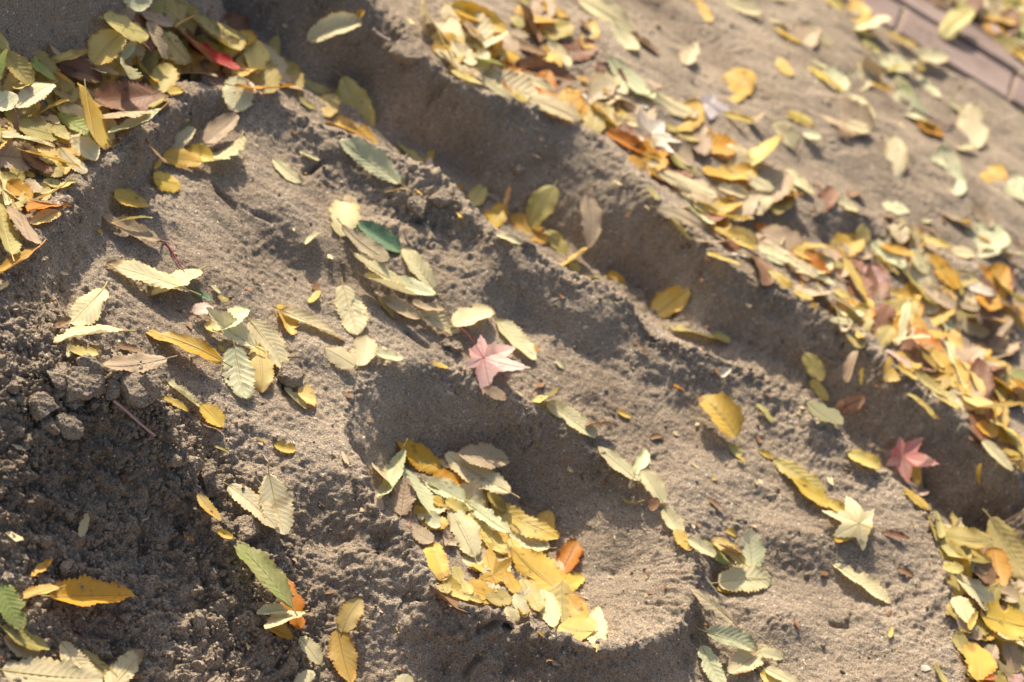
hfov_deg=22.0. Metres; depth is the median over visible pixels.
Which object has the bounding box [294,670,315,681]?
elm leaf
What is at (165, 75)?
elm leaf
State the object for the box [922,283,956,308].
elm leaf
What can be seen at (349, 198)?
elm leaf
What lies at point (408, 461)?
elm leaf
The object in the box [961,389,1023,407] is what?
elm leaf
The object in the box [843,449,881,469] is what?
elm leaf
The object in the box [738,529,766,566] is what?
elm leaf
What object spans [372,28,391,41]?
twig
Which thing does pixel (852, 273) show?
elm leaf
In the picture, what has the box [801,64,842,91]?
elm leaf
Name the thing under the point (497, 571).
maple leaf
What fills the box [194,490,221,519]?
elm leaf
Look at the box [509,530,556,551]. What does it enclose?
elm leaf
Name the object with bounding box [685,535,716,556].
elm leaf
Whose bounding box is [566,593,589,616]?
elm leaf
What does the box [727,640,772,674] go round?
elm leaf
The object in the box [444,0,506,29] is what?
elm leaf
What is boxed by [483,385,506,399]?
elm leaf
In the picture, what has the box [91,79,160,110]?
elm leaf
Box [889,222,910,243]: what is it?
elm leaf
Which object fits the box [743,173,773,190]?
elm leaf
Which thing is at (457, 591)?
elm leaf
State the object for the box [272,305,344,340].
elm leaf
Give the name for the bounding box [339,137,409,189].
elm leaf
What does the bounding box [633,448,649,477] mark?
elm leaf
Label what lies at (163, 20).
elm leaf
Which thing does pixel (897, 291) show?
elm leaf
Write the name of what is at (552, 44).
elm leaf
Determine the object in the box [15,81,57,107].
elm leaf
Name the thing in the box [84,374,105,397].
sand clod
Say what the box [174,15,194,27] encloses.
leaf stalk
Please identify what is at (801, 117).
elm leaf
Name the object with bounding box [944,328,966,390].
elm leaf
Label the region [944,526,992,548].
elm leaf
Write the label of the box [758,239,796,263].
elm leaf
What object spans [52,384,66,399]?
sand clod
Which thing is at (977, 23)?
planting bed
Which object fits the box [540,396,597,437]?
elm leaf
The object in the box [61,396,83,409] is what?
sand clod
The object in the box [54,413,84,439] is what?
sand clod
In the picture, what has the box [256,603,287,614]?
elm leaf
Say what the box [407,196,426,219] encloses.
sand clod
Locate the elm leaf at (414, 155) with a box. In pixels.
[395,140,420,161]
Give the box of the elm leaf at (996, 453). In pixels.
[978,436,1013,470]
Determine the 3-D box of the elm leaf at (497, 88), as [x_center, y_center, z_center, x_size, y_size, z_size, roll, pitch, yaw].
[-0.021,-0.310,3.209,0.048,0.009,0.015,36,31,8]
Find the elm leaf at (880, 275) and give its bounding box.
[863,264,887,283]
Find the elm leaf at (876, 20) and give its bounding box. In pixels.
[851,15,890,30]
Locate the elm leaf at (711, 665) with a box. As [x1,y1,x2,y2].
[697,639,726,681]
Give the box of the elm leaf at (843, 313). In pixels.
[817,281,846,316]
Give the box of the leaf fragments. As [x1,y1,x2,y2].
[0,1,1023,678]
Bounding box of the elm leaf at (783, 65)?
[775,56,793,76]
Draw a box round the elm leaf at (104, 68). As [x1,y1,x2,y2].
[79,57,118,74]
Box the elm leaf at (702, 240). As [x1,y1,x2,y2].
[687,237,737,241]
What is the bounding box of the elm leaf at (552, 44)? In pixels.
[547,33,571,65]
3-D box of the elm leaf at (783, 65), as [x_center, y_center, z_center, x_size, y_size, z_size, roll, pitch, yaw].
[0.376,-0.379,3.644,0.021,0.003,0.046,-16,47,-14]
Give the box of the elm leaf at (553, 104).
[527,94,580,122]
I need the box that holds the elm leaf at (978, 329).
[955,317,989,338]
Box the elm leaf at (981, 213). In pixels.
[971,199,994,228]
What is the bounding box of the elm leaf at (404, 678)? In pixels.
[394,674,412,681]
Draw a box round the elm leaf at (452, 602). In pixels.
[426,582,465,611]
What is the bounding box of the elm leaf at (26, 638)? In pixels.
[0,624,49,650]
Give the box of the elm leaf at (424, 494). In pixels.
[392,457,440,512]
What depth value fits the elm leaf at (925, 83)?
3.90 m
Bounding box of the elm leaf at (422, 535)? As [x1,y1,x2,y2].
[411,526,433,543]
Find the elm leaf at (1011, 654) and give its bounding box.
[1002,642,1022,673]
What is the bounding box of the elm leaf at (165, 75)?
[149,63,178,92]
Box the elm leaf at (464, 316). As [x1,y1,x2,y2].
[446,302,494,328]
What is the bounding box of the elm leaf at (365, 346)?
[350,332,378,368]
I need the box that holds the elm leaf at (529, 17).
[519,0,543,42]
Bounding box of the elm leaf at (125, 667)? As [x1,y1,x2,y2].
[104,649,143,681]
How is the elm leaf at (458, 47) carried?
on the leaf litter
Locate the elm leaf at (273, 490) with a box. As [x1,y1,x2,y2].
[258,464,294,534]
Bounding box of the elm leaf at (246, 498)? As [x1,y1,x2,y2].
[223,482,279,527]
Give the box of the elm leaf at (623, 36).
[612,17,639,49]
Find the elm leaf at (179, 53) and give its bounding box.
[162,29,191,64]
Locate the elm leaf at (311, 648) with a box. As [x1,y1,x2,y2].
[297,632,322,664]
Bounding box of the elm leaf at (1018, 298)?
[992,269,1023,303]
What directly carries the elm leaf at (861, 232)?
on the leaf litter
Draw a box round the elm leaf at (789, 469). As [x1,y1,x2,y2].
[766,454,825,491]
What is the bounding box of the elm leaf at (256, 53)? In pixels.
[243,40,270,79]
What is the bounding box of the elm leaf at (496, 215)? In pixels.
[483,202,507,227]
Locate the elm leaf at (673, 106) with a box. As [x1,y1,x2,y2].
[645,87,698,117]
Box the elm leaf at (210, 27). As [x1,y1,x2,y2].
[189,4,239,50]
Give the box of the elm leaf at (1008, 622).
[980,600,1023,638]
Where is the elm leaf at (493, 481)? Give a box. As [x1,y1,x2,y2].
[445,451,519,498]
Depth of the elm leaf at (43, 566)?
2.42 m
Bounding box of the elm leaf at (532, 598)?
[519,572,544,611]
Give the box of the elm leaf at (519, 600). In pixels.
[512,592,528,617]
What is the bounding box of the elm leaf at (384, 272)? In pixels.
[349,247,399,282]
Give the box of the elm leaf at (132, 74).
[120,57,142,79]
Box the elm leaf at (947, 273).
[923,251,959,289]
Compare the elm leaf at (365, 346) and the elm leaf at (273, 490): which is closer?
the elm leaf at (273, 490)
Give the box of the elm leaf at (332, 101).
[319,90,340,117]
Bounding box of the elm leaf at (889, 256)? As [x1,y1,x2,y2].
[869,239,906,267]
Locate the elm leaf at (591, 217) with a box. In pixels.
[579,185,601,247]
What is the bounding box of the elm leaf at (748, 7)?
[724,0,762,15]
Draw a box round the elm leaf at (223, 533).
[217,528,232,538]
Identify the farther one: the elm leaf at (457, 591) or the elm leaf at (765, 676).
the elm leaf at (765, 676)
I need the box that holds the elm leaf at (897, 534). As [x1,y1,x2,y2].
[879,529,908,538]
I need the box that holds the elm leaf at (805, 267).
[780,252,817,277]
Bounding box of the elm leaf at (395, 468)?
[376,439,407,497]
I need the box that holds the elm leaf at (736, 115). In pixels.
[721,111,753,122]
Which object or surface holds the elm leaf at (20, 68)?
on the leaf litter
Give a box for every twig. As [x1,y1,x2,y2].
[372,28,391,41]
[404,228,411,245]
[911,107,954,126]
[1004,511,1023,522]
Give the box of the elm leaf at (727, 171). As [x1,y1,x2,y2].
[696,162,756,179]
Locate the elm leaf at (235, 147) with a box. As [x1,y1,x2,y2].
[210,131,246,160]
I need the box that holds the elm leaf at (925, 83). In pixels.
[915,71,941,97]
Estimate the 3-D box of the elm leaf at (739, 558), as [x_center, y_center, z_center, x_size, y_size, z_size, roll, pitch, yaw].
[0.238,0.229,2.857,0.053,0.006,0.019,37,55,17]
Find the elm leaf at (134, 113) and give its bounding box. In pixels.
[102,110,150,118]
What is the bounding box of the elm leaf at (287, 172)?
[269,154,302,184]
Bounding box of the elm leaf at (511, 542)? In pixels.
[506,534,522,562]
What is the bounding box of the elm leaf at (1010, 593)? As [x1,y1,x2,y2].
[1000,585,1019,602]
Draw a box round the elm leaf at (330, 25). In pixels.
[300,11,361,44]
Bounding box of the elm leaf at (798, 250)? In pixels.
[789,245,820,260]
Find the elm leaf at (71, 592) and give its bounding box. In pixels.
[39,574,134,606]
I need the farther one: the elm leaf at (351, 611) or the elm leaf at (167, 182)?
the elm leaf at (167, 182)
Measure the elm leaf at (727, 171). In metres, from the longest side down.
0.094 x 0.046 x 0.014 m
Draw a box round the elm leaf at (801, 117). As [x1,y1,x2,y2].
[783,110,814,126]
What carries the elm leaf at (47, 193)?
on the leaf litter
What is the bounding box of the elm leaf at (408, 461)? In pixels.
[405,454,420,470]
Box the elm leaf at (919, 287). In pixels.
[898,259,937,304]
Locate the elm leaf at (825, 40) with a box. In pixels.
[794,22,834,47]
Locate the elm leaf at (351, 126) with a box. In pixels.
[327,114,378,143]
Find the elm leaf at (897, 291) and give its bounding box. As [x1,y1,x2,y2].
[888,287,920,302]
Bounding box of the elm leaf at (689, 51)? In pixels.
[678,40,699,65]
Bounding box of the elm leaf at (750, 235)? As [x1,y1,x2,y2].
[729,226,758,244]
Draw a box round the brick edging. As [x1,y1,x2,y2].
[843,0,1023,112]
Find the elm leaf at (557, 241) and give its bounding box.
[543,227,567,255]
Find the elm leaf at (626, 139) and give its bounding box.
[603,128,645,152]
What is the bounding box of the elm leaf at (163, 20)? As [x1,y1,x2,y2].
[137,10,174,26]
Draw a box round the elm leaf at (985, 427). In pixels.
[976,420,998,436]
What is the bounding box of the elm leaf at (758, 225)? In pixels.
[750,222,768,232]
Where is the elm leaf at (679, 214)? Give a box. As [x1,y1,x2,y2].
[649,205,703,228]
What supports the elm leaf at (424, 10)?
on the leaf litter
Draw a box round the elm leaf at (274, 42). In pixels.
[269,27,280,68]
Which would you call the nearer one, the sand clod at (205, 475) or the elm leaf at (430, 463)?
the sand clod at (205, 475)
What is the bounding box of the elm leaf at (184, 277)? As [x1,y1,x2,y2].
[151,265,206,295]
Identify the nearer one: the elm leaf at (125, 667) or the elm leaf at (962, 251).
the elm leaf at (125, 667)
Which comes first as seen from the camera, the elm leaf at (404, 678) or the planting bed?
the elm leaf at (404, 678)
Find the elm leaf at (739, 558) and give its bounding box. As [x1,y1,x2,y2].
[711,537,749,567]
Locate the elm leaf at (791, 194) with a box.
[782,192,802,197]
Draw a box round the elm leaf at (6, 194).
[0,172,12,204]
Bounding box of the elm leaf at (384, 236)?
[358,220,400,252]
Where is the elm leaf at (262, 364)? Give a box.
[249,339,274,393]
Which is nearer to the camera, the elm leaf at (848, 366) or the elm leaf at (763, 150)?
the elm leaf at (848, 366)
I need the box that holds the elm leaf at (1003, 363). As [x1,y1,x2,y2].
[983,356,1012,369]
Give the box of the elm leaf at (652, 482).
[639,468,667,507]
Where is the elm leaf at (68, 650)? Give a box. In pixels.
[57,637,94,667]
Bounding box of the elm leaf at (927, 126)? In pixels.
[914,118,943,135]
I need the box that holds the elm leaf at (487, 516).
[465,500,510,533]
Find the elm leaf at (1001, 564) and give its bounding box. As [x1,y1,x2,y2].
[985,545,1012,585]
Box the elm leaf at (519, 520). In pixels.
[487,500,559,540]
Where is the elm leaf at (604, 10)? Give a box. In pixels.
[579,0,634,31]
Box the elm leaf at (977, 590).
[949,572,994,610]
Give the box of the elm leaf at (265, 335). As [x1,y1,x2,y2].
[246,315,290,368]
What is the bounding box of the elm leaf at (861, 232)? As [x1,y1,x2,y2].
[855,225,870,244]
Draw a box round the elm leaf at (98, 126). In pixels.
[77,79,117,149]
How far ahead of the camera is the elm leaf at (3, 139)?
2.67 m
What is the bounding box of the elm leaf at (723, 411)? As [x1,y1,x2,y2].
[698,392,743,443]
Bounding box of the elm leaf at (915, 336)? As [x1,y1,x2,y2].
[892,334,930,340]
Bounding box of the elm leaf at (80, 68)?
[57,56,101,82]
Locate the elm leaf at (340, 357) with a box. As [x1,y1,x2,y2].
[324,345,358,369]
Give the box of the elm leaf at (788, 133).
[770,117,799,149]
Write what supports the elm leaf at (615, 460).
on the sand ground
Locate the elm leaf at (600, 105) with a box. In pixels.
[590,97,619,125]
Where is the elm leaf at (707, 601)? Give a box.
[690,589,738,627]
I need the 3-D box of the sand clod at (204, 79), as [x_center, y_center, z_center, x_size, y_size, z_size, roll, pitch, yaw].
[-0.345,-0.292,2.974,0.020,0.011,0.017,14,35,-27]
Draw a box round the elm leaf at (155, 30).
[146,20,169,58]
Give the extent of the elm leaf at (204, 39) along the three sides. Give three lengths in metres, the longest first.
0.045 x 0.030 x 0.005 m
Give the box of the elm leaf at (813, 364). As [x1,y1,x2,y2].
[802,349,825,380]
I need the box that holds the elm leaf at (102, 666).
[73,644,116,676]
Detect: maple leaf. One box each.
[460,327,529,394]
[468,547,512,593]
[624,109,682,152]
[687,89,728,119]
[822,496,888,549]
[875,436,938,481]
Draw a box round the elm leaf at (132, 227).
[103,213,168,242]
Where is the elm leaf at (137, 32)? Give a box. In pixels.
[99,10,148,43]
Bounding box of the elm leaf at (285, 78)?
[278,71,301,89]
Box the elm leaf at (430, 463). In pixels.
[396,438,445,474]
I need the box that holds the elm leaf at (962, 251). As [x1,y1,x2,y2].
[947,245,976,257]
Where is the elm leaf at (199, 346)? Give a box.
[146,329,232,367]
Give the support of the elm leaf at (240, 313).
on the elm leaf at (239, 333)
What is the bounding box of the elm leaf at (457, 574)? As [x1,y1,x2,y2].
[451,560,473,595]
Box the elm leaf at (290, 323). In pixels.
[277,299,298,334]
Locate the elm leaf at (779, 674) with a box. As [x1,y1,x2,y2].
[761,666,798,681]
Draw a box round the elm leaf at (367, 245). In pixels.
[336,218,388,261]
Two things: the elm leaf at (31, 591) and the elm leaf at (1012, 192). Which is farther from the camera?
the elm leaf at (1012, 192)
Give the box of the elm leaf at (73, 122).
[53,109,91,135]
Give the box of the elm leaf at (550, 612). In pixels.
[538,589,560,627]
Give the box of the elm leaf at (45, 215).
[30,207,63,224]
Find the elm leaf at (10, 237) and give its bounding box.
[0,203,21,261]
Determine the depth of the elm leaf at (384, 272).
2.90 m
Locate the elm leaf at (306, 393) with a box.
[298,384,315,405]
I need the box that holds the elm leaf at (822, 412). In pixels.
[803,396,843,423]
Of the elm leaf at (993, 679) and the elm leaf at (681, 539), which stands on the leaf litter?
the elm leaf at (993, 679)
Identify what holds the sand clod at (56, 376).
on the sand ground
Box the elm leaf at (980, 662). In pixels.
[963,641,997,681]
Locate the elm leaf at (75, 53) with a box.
[39,48,87,62]
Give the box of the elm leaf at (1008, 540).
[982,509,1023,581]
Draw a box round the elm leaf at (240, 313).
[212,305,250,330]
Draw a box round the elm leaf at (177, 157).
[163,147,208,168]
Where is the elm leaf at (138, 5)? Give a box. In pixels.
[123,0,151,11]
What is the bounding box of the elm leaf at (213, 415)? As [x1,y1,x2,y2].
[199,402,224,426]
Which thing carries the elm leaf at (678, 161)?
on the leaf litter
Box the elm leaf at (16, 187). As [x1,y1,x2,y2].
[5,178,32,199]
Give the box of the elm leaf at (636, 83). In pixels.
[603,48,655,98]
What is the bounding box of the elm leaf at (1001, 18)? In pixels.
[978,12,1023,24]
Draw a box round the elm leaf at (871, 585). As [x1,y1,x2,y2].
[833,563,890,604]
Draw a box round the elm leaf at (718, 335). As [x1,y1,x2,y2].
[660,324,729,341]
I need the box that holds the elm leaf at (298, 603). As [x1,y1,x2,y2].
[279,579,305,629]
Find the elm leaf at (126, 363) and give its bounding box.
[101,352,176,372]
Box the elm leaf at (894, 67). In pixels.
[884,60,926,71]
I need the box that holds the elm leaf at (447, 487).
[420,476,465,501]
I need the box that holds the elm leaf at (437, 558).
[423,542,449,580]
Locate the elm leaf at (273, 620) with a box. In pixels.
[264,610,308,628]
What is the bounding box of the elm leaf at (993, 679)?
[966,665,1008,681]
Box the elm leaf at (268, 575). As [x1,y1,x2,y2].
[234,540,297,615]
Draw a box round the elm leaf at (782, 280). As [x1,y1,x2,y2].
[766,268,791,287]
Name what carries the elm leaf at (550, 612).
on the leaf litter
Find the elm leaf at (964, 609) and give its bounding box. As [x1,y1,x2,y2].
[951,593,974,622]
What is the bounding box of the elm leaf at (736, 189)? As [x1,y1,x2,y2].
[714,182,748,197]
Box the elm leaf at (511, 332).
[494,315,536,359]
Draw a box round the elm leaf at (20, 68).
[1,49,34,85]
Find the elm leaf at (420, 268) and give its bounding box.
[401,247,438,295]
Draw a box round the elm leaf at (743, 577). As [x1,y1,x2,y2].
[712,564,770,592]
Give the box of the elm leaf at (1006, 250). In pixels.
[973,247,1023,254]
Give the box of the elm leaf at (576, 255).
[560,247,589,265]
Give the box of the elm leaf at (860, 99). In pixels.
[850,95,874,127]
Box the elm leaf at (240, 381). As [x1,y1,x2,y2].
[221,338,255,399]
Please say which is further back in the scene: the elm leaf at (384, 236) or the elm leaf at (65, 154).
the elm leaf at (384, 236)
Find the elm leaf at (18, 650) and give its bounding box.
[0,633,40,658]
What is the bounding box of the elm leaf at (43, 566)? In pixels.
[31,558,52,576]
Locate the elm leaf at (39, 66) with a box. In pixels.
[31,56,56,80]
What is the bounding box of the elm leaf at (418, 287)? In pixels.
[398,275,443,295]
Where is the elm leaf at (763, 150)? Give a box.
[749,134,781,167]
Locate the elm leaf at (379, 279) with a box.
[357,271,418,296]
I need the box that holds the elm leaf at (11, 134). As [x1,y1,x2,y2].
[2,130,54,147]
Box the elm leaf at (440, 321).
[416,307,459,333]
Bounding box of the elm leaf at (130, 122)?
[108,101,168,132]
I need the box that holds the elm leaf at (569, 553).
[556,538,583,574]
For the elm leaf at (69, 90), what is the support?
on the leaf litter
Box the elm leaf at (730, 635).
[698,624,757,651]
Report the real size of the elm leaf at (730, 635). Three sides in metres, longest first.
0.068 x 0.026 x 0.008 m
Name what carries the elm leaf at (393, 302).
on the sand ground
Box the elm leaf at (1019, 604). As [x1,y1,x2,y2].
[997,582,1023,613]
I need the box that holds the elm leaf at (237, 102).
[222,70,254,111]
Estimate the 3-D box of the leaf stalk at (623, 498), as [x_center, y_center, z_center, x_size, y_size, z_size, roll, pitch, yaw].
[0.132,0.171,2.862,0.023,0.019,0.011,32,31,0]
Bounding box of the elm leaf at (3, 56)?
[0,43,8,78]
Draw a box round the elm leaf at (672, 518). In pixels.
[661,503,684,530]
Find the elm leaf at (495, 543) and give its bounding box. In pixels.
[465,505,508,554]
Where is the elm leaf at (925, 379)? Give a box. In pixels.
[913,368,955,399]
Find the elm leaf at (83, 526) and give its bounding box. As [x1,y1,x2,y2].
[78,513,89,537]
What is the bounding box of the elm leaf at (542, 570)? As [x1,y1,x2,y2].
[510,546,567,590]
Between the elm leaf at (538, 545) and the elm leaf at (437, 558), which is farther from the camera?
the elm leaf at (538, 545)
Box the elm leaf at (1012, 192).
[998,185,1023,199]
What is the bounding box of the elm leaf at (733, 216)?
[702,207,752,218]
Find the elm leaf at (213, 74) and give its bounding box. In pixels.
[180,72,217,76]
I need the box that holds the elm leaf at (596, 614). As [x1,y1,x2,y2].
[587,604,607,653]
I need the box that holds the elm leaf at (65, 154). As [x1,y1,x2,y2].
[56,143,87,173]
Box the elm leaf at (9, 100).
[0,91,18,111]
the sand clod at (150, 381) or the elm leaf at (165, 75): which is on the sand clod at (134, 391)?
the sand clod at (150, 381)
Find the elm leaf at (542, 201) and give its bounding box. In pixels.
[525,180,559,227]
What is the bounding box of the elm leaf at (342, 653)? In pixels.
[327,623,358,681]
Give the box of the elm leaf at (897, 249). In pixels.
[875,243,915,255]
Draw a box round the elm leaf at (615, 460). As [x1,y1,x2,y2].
[597,445,644,485]
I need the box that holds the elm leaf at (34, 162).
[18,142,52,173]
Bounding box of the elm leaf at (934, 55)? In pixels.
[915,45,948,62]
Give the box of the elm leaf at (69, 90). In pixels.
[52,78,78,101]
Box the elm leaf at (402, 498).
[390,477,415,519]
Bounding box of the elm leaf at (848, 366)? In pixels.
[842,348,857,382]
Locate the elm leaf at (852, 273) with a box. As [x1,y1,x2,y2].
[843,246,874,309]
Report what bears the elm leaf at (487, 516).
on the leaf litter
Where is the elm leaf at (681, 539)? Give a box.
[673,529,692,550]
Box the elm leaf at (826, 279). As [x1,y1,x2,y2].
[811,266,835,285]
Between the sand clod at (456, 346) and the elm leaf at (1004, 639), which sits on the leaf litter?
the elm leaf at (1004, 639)
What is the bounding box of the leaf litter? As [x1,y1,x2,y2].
[0,0,1023,681]
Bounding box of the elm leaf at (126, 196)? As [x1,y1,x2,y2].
[110,186,149,207]
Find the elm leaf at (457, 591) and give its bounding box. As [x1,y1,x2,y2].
[442,573,469,600]
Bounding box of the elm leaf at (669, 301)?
[650,284,691,317]
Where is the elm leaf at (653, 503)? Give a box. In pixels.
[647,497,659,510]
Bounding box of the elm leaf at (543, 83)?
[516,72,555,92]
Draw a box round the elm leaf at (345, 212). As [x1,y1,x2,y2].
[328,199,359,242]
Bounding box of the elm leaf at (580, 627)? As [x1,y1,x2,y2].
[557,613,597,640]
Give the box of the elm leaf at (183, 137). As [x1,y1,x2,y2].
[172,126,195,148]
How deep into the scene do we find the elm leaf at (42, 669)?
2.37 m
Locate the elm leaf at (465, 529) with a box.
[446,507,481,563]
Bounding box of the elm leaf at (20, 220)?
[6,204,41,243]
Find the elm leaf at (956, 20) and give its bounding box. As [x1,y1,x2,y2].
[939,6,974,40]
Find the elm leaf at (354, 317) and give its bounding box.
[333,277,369,335]
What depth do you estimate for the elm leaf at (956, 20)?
4.05 m
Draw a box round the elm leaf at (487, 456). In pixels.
[459,441,516,469]
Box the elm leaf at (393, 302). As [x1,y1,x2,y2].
[377,294,420,318]
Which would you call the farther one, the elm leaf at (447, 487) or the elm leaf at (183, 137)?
the elm leaf at (183, 137)
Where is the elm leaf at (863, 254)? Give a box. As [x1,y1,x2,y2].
[838,243,871,258]
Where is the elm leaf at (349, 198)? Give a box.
[343,191,361,220]
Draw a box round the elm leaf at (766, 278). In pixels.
[749,254,776,284]
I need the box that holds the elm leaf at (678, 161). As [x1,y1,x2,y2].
[666,152,696,174]
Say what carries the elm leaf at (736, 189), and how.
on the leaf litter
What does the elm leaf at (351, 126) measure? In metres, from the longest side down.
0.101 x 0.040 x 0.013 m
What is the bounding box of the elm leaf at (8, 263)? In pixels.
[0,239,45,272]
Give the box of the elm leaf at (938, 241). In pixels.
[923,235,952,249]
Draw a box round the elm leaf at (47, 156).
[15,148,79,166]
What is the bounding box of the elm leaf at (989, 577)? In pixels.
[974,559,995,584]
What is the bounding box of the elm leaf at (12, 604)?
[0,583,26,629]
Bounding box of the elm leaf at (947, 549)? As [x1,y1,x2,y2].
[941,536,988,562]
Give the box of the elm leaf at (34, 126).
[12,115,57,141]
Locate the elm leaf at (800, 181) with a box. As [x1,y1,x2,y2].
[780,166,813,193]
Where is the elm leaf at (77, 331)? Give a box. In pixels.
[52,324,135,344]
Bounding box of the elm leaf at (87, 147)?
[69,134,99,160]
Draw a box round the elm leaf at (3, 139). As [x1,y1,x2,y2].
[0,128,7,142]
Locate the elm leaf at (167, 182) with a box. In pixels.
[150,170,180,193]
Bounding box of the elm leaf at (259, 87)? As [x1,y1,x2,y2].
[225,83,295,88]
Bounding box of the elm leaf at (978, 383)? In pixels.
[958,355,985,396]
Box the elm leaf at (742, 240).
[706,225,756,250]
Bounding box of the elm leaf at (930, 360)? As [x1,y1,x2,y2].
[916,345,959,377]
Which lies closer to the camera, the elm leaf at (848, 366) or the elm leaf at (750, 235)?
the elm leaf at (848, 366)
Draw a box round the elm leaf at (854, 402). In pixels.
[835,393,865,415]
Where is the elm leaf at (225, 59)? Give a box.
[188,42,249,71]
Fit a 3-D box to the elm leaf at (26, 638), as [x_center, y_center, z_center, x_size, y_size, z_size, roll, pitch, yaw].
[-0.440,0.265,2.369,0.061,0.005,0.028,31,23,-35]
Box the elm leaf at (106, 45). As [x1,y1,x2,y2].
[87,27,126,64]
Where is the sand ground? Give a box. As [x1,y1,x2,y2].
[0,0,1023,681]
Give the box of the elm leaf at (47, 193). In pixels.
[30,175,72,200]
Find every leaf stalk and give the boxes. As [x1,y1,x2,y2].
[112,399,155,436]
[139,187,153,190]
[160,239,184,269]
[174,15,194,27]
[384,188,411,192]
[408,510,411,528]
[421,0,425,33]
[621,496,644,503]
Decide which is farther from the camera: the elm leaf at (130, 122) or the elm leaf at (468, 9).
the elm leaf at (468, 9)
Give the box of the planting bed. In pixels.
[929,0,993,37]
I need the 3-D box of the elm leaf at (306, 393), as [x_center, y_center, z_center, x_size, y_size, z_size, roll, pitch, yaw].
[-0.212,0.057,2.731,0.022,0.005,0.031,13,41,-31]
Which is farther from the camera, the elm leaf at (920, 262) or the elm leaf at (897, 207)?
the elm leaf at (897, 207)
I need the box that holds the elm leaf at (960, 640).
[952,631,968,654]
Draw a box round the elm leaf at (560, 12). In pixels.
[537,0,570,17]
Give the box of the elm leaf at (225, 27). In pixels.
[214,20,248,40]
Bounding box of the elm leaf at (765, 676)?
[760,668,781,681]
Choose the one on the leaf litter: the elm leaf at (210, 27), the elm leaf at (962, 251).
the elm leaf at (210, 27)
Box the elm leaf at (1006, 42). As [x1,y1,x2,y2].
[990,32,1021,52]
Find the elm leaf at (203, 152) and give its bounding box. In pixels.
[186,143,214,161]
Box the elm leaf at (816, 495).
[792,477,831,508]
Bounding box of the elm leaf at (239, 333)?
[206,307,264,351]
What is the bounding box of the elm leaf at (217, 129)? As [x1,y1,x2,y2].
[199,113,238,145]
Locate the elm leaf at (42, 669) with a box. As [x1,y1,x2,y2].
[0,656,102,681]
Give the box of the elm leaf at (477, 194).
[467,184,487,206]
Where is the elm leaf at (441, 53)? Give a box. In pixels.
[430,46,463,71]
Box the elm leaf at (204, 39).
[195,33,219,51]
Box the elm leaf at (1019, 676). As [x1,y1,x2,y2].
[1006,667,1023,681]
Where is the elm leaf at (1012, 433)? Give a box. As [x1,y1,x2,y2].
[990,420,1023,453]
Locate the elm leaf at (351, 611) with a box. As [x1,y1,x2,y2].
[335,597,364,637]
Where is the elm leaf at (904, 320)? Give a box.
[896,297,910,344]
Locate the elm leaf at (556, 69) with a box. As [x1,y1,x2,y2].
[506,56,575,81]
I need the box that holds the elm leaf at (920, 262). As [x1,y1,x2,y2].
[910,246,929,273]
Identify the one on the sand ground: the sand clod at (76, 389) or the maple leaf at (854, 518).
the maple leaf at (854, 518)
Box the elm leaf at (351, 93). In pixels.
[336,71,375,126]
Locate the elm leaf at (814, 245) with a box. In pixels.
[788,242,834,251]
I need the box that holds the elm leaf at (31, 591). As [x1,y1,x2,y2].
[21,584,65,599]
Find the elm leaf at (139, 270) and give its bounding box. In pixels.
[106,259,200,295]
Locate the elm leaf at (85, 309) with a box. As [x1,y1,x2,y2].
[68,281,108,325]
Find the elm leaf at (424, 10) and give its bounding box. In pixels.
[420,2,450,43]
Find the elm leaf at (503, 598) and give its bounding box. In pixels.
[486,587,511,605]
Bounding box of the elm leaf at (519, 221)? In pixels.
[508,212,548,244]
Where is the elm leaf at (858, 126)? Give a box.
[839,119,870,133]
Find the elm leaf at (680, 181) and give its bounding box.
[647,165,717,197]
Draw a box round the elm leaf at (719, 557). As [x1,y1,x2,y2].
[704,539,734,565]
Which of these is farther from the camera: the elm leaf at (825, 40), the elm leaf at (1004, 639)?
the elm leaf at (825, 40)
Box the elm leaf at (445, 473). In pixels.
[433,467,460,484]
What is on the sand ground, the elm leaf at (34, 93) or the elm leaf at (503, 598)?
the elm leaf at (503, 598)
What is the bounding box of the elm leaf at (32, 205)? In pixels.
[25,200,71,211]
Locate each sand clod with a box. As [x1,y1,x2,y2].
[29,391,59,420]
[40,415,59,435]
[46,367,68,390]
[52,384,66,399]
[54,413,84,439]
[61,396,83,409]
[64,375,95,401]
[66,366,89,383]
[76,354,103,374]
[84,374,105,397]
[105,379,120,399]
[118,371,152,407]
[139,369,162,403]
[197,75,214,85]
[197,465,215,485]
[202,475,223,496]
[234,515,259,541]
[276,361,303,388]
[389,39,423,65]
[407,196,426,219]
[428,191,451,207]
[438,338,451,347]
[448,341,462,353]
[452,628,464,641]
[513,164,525,174]
[522,239,535,246]
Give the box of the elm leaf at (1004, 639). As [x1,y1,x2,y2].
[994,634,1023,641]
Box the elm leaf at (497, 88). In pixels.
[479,75,510,97]
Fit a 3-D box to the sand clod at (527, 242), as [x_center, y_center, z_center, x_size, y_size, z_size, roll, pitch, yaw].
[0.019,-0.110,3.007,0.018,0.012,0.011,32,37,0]
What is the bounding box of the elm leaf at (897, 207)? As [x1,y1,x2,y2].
[878,201,908,214]
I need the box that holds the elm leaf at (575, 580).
[565,572,584,591]
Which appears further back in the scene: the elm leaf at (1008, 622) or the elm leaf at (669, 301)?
the elm leaf at (669, 301)
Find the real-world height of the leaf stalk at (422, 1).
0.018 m
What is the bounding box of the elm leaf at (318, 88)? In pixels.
[303,77,330,93]
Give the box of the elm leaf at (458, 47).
[450,35,476,64]
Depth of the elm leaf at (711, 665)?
2.76 m
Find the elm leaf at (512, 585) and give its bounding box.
[503,571,521,593]

